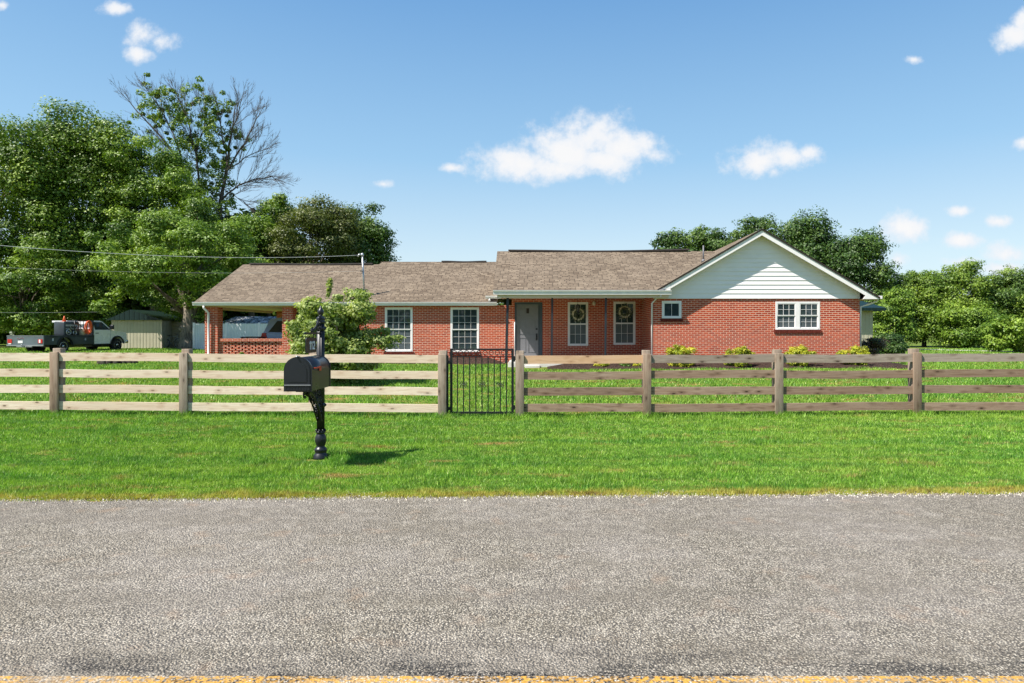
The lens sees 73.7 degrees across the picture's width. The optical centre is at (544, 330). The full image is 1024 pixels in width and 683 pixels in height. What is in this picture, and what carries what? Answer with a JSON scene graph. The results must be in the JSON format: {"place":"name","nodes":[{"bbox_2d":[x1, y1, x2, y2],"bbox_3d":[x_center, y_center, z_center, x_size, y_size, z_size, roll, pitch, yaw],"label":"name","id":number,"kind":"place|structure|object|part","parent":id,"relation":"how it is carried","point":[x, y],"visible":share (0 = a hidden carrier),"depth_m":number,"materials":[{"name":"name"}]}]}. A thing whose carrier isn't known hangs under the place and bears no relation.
{"place":"outdoors","nodes":[
{"label":"outdoors","id":0,"kind":"place"},
{"bbox_2d":[79,328,85,334],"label":"canvas bag","id":1,"kind":"object","parent":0,"point":[82,332],"visible":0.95,"depth_m":40.65,"materials":[{"name":"fabric"}]},
{"bbox_2d":[223,316,276,323],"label":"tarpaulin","id":2,"kind":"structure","parent":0,"point":[250,319],"depth_m":47.51,"materials":[{"name":"plastic"}]},
{"bbox_2d":[0,492,1023,675],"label":"road","id":3,"kind":"structure","parent":0,"point":[901,585],"depth_m":4.45,"materials":[{"name":"grey asphalt"}]},
{"bbox_2d":[0,676,1023,682],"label":"road line","id":4,"kind":"object","parent":3,"relation":"on","point":[511,679],"visible":1,"depth_m":3.25,"materials":[{"name":"yellow paint"}]},
{"bbox_2d":[0,486,1023,509],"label":"gravel","id":5,"kind":"structure","parent":3,"relation":"on","point":[345,499],"depth_m":6.81,"materials":[{"name":"grey gravel"}]},
{"bbox_2d":[0,331,1023,502],"bbox_3d":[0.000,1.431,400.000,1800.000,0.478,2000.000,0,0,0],"label":"ground","id":6,"kind":"structure","parent":0,"point":[919,345],"depth_m":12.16,"materials":[{"name":"green plant"}]},
{"bbox_2d":[0,235,77,334],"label":"leafy tree","id":7,"kind":"object","parent":6,"relation":"on","point":[27,317],"visible":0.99,"depth_m":49.34,"materials":[{"name":"green plant"}]},
{"bbox_2d":[0,113,86,314],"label":"leafy tree","id":8,"kind":"object","parent":6,"relation":"on","point":[17,166],"visible":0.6,"depth_m":51.92,"materials":[{"name":"green plant"}]},
{"bbox_2d":[6,320,127,350],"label":"flatbed truck","id":9,"kind":"object","parent":6,"relation":"on","point":[101,334],"visible":0.9,"depth_m":40.51,"materials":[{"name":"silver metal"}]},
{"bbox_2d":[54,321,78,334],"bbox_3d":[-27.990,-0.128,40.071,0.805,0.835,1.070,0,0,10],"label":"welding machine","id":10,"kind":"object","parent":9,"relation":"on","point":[63,327],"visible":0.98,"depth_m":39.63,"materials":[{"name":"grey metal"}]},
{"bbox_2d":[84,320,91,333],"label":"hose coil","id":11,"kind":"object","parent":9,"relation":"hanging from","point":[86,329],"visible":1,"depth_m":40.85,"materials":[{"name":"orange rubber"}]},
{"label":"side window","id":12,"kind":"part","parent":9,"relation":"part of","materials":[{"name":"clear glass"}]},
{"bbox_2d":[0,95,155,345],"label":"leafy tree","id":13,"kind":"object","parent":6,"relation":"on","point":[87,172],"visible":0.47,"depth_m":53.53,"materials":[{"name":"green plant"}]},
{"bbox_2d":[45,255,133,327],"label":"leafy tree","id":14,"kind":"object","parent":6,"relation":"on","point":[80,296],"visible":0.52,"depth_m":51.89,"materials":[{"name":"green plant"}]},
{"bbox_2d":[97,361,137,364],"bbox_3d":[-15.625,1.102,25.000,1.330,0.320,1.100,0,0,0],"label":"stone edging","id":15,"kind":"object","parent":6,"relation":"on","point":[111,362],"visible":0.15,"depth_m":24.60,"materials":[{"name":"stone"}]},
{"bbox_2d":[98,134,198,310],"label":"leafy tree","id":16,"kind":"object","parent":6,"relation":"on","point":[168,170],"visible":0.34,"depth_m":53.33,"materials":[{"name":"green plant"}]},
{"bbox_2d":[107,310,202,347],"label":"metal shed","id":17,"kind":"structure","parent":6,"relation":"on","point":[145,329],"depth_m":47.00,"materials":[{"name":"beige metal"}]},
{"bbox_2d":[0,200,318,343],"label":"woods","id":18,"kind":"object","parent":6,"relation":"on","point":[132,303],"visible":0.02,"depth_m":61.95,"materials":[{"name":"green plant"}]},
{"bbox_2d":[167,334,179,347],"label":"bicycle","id":19,"kind":"object","parent":6,"relation":"on","point":[169,343],"visible":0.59,"depth_m":47.59,"materials":[{"name":"black metal"}]},
{"bbox_2d":[77,205,276,348],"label":"maple tree","id":20,"kind":"object","parent":6,"relation":"on","point":[144,269],"visible":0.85,"depth_m":43.02,"materials":[{"name":"green plant"}]},
{"bbox_2d":[140,180,232,315],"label":"leafy tree","id":21,"kind":"object","parent":6,"relation":"on","point":[196,207],"visible":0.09,"depth_m":51.03,"materials":[{"name":"green plant"}]},
{"bbox_2d":[107,69,299,220],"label":"half dead tree","id":22,"kind":"object","parent":6,"relation":"on","point":[188,141],"visible":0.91,"depth_m":61.66,"materials":[{"name":"green plant"}]},
{"bbox_2d":[0,348,447,414],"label":"wooden fence","id":23,"kind":"object","parent":6,"relation":"on","point":[57,373],"visible":0.78,"depth_m":13.08,"materials":[{"name":"brown wood"}]},
{"bbox_2d":[447,348,515,413],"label":"metal gate","id":24,"kind":"structure","parent":23,"relation":"attached to","point":[513,359],"depth_m":13.14,"materials":[{"name":"black metal"}]},
{"bbox_2d":[193,323,266,348],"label":"panel fence","id":25,"kind":"object","parent":6,"relation":"on","point":[241,330],"visible":0.35,"depth_m":44.00,"materials":[{"name":"white paint"}]},
{"bbox_2d":[225,213,283,315],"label":"leafy tree","id":26,"kind":"object","parent":6,"relation":"on","point":[258,226],"visible":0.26,"depth_m":56.73,"materials":[{"name":"green plant"}]},
{"bbox_2d":[250,192,294,315],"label":"leafy tree","id":27,"kind":"object","parent":6,"relation":"on","point":[275,205],"visible":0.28,"depth_m":59.48,"materials":[{"name":"green plant"}]},
{"bbox_2d":[261,318,300,337],"bbox_3d":[-9.315,0.350,28.900,4.820,1.760,1.905,0,0,0],"label":"estate car","id":28,"kind":"object","parent":6,"relation":"on","point":[273,329],"visible":0.02,"depth_m":28.04,"materials":[{"name":"blue paint"}]},
{"bbox_3d":[-9.835,-0.160,28.073,2.980,0.560,0.168,0,0,0],"label":"side window","id":29,"kind":"part","parent":28,"relation":"part of","materials":[{"name":"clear glass"}]},
{"bbox_2d":[284,306,330,459],"bbox_3d":[-2.935,0.680,8.569,0.346,2.020,0.922,0,0,0],"label":"mailbox","id":30,"kind":"object","parent":6,"relation":"on","point":[309,377],"visible":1,"depth_m":8.60,"materials":[{"name":"black metal"}]},
{"bbox_2d":[284,356,310,389],"bbox_3d":[-2.940,0.501,8.154,0.316,0.413,0.092,0,0,0],"label":"box door","id":31,"kind":"structure","parent":30,"relation":"in","point":[297,372],"depth_m":8.13,"materials":[{"name":"metal"}]},
{"bbox_2d":[261,191,365,263],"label":"olive green tree","id":32,"kind":"object","parent":6,"relation":"on","point":[321,226],"visible":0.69,"depth_m":56.40,"materials":[{"name":"green plant"}]},
{"bbox_2d":[281,278,405,383],"bbox_3d":[-5.363,0.090,18.492,3.136,3.088,2.745,0,0,0],"label":"ornamental tree","id":33,"kind":"object","parent":6,"relation":"on","point":[343,333],"visible":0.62,"depth_m":17.96,"materials":[{"name":"green plant"}]},
{"bbox_2d":[323,201,401,329],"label":"dark green tree","id":34,"kind":"object","parent":6,"relation":"on","point":[376,236],"visible":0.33,"depth_m":61.31,"materials":[{"name":"green plant"}]},
{"bbox_2d":[395,357,504,364],"bbox_3d":[-4.350,1.127,25.489,5.700,0.260,1.462,0,0,0],"label":"mulch bed","id":35,"kind":"object","parent":6,"relation":"on","point":[472,360],"visible":0.29,"depth_m":25.54,"materials":[{"name":"brown soil"}]},
{"bbox_2d":[192,228,881,367],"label":"brick house","id":36,"kind":"structure","parent":6,"relation":"on","point":[762,291],"depth_m":26.12,"materials":[{"name":"brick"}]},
{"bbox_2d":[2,267,347,272],"bbox_3d":[-13.839,-2.161,23.275,15.005,0.338,0.006,0,0,-26],"label":"overhead cable","id":37,"kind":"object","parent":36,"relation":"attached to","point":[162,272],"visible":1,"depth_m":23.59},
{"bbox_2d":[0,245,355,257],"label":"overhead cable","id":38,"kind":"object","parent":36,"relation":"attached to","point":[186,256],"visible":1,"depth_m":23.45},
{"bbox_2d":[383,307,413,354],"bbox_3d":[-5.585,0.005,26.233,1.160,1.811,0.135,0,0,0],"label":"window","id":39,"kind":"structure","parent":36,"relation":"in","point":[399,320],"depth_m":26.21,"materials":[{"name":"white paint"}]},
{"bbox_2d":[449,307,479,354],"bbox_3d":[-3.053,0.011,26.233,1.195,1.823,0.135,0,0,0],"label":"window","id":40,"kind":"structure","parent":36,"relation":"in","point":[464,321],"depth_m":26.21,"materials":[{"name":"white paint"}]},
{"bbox_2d":[515,302,541,356],"bbox_3d":[-0.602,-0.025,26.242,1.064,2.149,0.117,0,0,0],"label":"door","id":41,"kind":"structure","parent":36,"relation":"in","point":[528,315],"depth_m":26.25,"materials":[{"name":"wood"}]},
{"bbox_2d":[570,307,585,322],"bbox_3d":[1.294,-0.625,26.076,0.638,0.621,0.172,0,0,0],"label":"wreath","id":42,"kind":"object","parent":36,"relation":"attached to","point":[576,317],"visible":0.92,"depth_m":26.07,"materials":[{"name":"green plant"}]},
{"bbox_2d":[576,304,579,312],"bbox_3d":[1.223,-0.943,24.900,0.170,0.564,0.170,0,0,0],"label":"hanging lantern","id":43,"kind":"object","parent":36,"relation":"hanging from","point":[577,308],"visible":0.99,"depth_m":24.85,"materials":[{"name":"black metal"}]},
{"bbox_2d":[568,302,587,345],"bbox_3d":[1.292,-0.263,26.213,0.784,1.673,0.075,0,0,0],"label":"window","id":44,"kind":"structure","parent":36,"relation":"in","point":[577,332],"depth_m":26.21,"materials":[{"name":"white glass"}]},
{"bbox_2d":[613,302,634,344],"bbox_3d":[3.076,-0.292,26.213,0.842,1.661,0.075,0,0,0],"label":"window","id":45,"kind":"structure","parent":36,"relation":"in","point":[623,330],"depth_m":26.21,"materials":[{"name":"white glass"}]},
{"bbox_2d":[616,303,632,320],"bbox_3d":[3.063,-0.718,26.080,0.684,0.680,0.164,0,0,0],"label":"wreath","id":46,"kind":"object","parent":36,"relation":"attached to","point":[621,314],"visible":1,"depth_m":26.07,"materials":[{"name":"green plant"}]},
{"bbox_2d":[661,301,682,321],"bbox_3d":[4.404,-0.675,23.632,0.770,0.716,0.135,0,0,0],"label":"window","id":47,"kind":"structure","parent":36,"relation":"in","point":[671,310],"depth_m":23.60,"materials":[{"name":"white paint"}]},
{"bbox_2d":[774,302,821,332],"bbox_3d":[8.755,-0.469,23.632,1.634,1.084,0.135,0,0,0],"label":"window","id":48,"kind":"structure","parent":36,"relation":"in","point":[790,317],"depth_m":23.61,"materials":[{"name":"white paint"}]},
{"bbox_2d":[650,227,695,248],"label":"broadleaf tree","id":49,"kind":"object","parent":6,"relation":"on","point":[667,241],"visible":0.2,"depth_m":55.26,"materials":[{"name":"green plant"}]},
{"bbox_2d":[679,224,732,250],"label":"broadleaf tree","id":50,"kind":"object","parent":6,"relation":"on","point":[713,240],"visible":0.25,"depth_m":54.09,"materials":[{"name":"green plant"}]},
{"bbox_2d":[547,362,934,368],"bbox_3d":[6.250,1.163,22.575,12.300,0.195,2.049,0,0,0],"label":"mulch bed","id":51,"kind":"object","parent":6,"relation":"on","point":[723,365],"visible":0.65,"depth_m":22.24,"materials":[{"name":"brown soil"}]},
{"bbox_2d":[593,363,609,366],"bbox_3d":[1.923,1.134,22.580,0.682,0.409,0.743,0,0,0],"label":"bed plant","id":52,"kind":"object","parent":51,"relation":"on","point":[607,364],"visible":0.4,"depth_m":22.34,"materials":[{"name":"plant"}]},
{"bbox_2d":[619,354,636,366],"bbox_3d":[2.734,1.125,22.556,0.637,0.744,0.559,0,0,-20],"label":"bed plant","id":53,"kind":"object","parent":51,"relation":"on","point":[625,364],"visible":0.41,"depth_m":22.52,"materials":[{"name":"green plant"}]},
{"bbox_2d":[664,344,697,366],"bbox_3d":[4.479,0.906,22.495,1.102,0.953,1.015,0,0,0],"label":"golden shrub","id":54,"kind":"object","parent":51,"relation":"on","point":[681,350],"visible":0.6,"depth_m":22.32,"materials":[{"name":"yellow plant"}]},
{"bbox_2d":[722,346,755,366],"bbox_3d":[6.421,0.893,22.521,1.376,0.842,0.973,0,0,-40],"label":"golden shrub","id":55,"kind":"object","parent":51,"relation":"on","point":[744,350],"visible":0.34,"depth_m":22.32,"materials":[{"name":"yellow plant"}]},
{"bbox_2d":[784,344,817,365],"bbox_3d":[8.425,0.901,22.493,1.195,0.930,1.092,0,0,38],"label":"golden shrub","id":56,"kind":"object","parent":51,"relation":"on","point":[800,349],"visible":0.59,"depth_m":22.30,"materials":[{"name":"yellow plant"}]},
{"bbox_2d":[835,342,869,364],"bbox_3d":[10.176,0.847,22.523,1.056,0.971,1.130,0,0,0],"label":"golden shrub","id":57,"kind":"object","parent":51,"relation":"on","point":[857,350],"visible":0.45,"depth_m":22.27,"materials":[{"name":"yellow plant"}]},
{"bbox_2d":[722,213,784,245],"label":"broadleaf tree","id":58,"kind":"object","parent":6,"relation":"on","point":[748,226],"visible":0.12,"depth_m":53.26,"materials":[{"name":"green plant"}]},
{"bbox_2d":[516,349,1023,415],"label":"wooden fence","id":59,"kind":"object","parent":6,"relation":"on","point":[915,388],"visible":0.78,"depth_m":13.08,"materials":[{"name":"beige wood"}]},
{"bbox_2d":[769,204,845,270],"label":"broadleaf tree","id":60,"kind":"object","parent":6,"relation":"on","point":[799,234],"visible":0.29,"depth_m":51.05,"materials":[{"name":"green plant"}]},
{"bbox_2d":[815,225,907,334],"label":"broadleaf tree","id":61,"kind":"object","parent":6,"relation":"on","point":[861,252],"visible":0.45,"depth_m":48.74,"materials":[{"name":"green plant"}]},
{"bbox_2d":[860,301,886,345],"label":"metal shed","id":62,"kind":"structure","parent":6,"relation":"on","point":[867,321],"depth_m":36.00,"materials":[{"name":"beige"}]},
{"bbox_2d":[862,336,890,353],"bbox_3d":[12.235,0.771,25.478,1.213,1.196,1.302,0,0,-32],"label":"bush","id":63,"kind":"object","parent":6,"relation":"on","point":[876,343],"visible":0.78,"depth_m":25.20,"materials":[{"name":"green plant"}]},
{"bbox_2d":[873,331,912,353],"bbox_3d":[13.701,0.596,27.001,1.415,1.405,1.700,0,0,0],"label":"bush","id":64,"kind":"object","parent":6,"relation":"on","point":[897,342],"visible":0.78,"depth_m":26.59,"materials":[{"name":"green plant"}]},
{"bbox_2d":[872,284,921,343],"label":"light green bush","id":65,"kind":"object","parent":6,"relation":"on","point":[898,314],"visible":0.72,"depth_m":41.56,"materials":[{"name":"green plant"}]},
{"bbox_2d":[885,269,959,346],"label":"bushy tree","id":66,"kind":"object","parent":6,"relation":"on","point":[928,285],"visible":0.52,"depth_m":49.75,"materials":[{"name":"green plant"}]},
{"bbox_2d":[927,257,1001,346],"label":"bushy tree","id":67,"kind":"object","parent":6,"relation":"on","point":[976,285],"visible":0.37,"depth_m":49.07,"materials":[{"name":"green plant"}]},
{"bbox_2d":[920,349,1010,351],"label":"gravel drive","id":68,"kind":"structure","parent":6,"relation":"on","point":[962,350],"depth_m":42.27,"materials":[{"name":"grey gravel"}]},
{"bbox_2d":[922,299,1012,347],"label":"bushy tree","id":69,"kind":"object","parent":6,"relation":"on","point":[951,326],"visible":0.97,"depth_m":47.12,"materials":[{"name":"green plant"}]},
{"bbox_2d":[974,314,1023,351],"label":"light green bush","id":70,"kind":"object","parent":6,"relation":"on","point":[1002,332],"visible":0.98,"depth_m":37.76,"materials":[{"name":"green plant"}]},
{"bbox_2d":[977,263,1023,346],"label":"bushy tree","id":71,"kind":"object","parent":6,"relation":"on","point":[1003,295],"visible":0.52,"depth_m":48.97,"materials":[{"name":"green plant"}]},
{"bbox_2d":[1007,266,1023,317],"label":"bushy tree","id":72,"kind":"object","parent":6,"relation":"on","point":[1021,305],"visible":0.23,"depth_m":48.10,"materials":[{"name":"green plant"}]},
{"bbox_2d":[0,0,1023,309],"label":"sky","id":73,"kind":"structure","parent":0,"point":[480,128],"materials":[{"name":"blue"}]}
]}

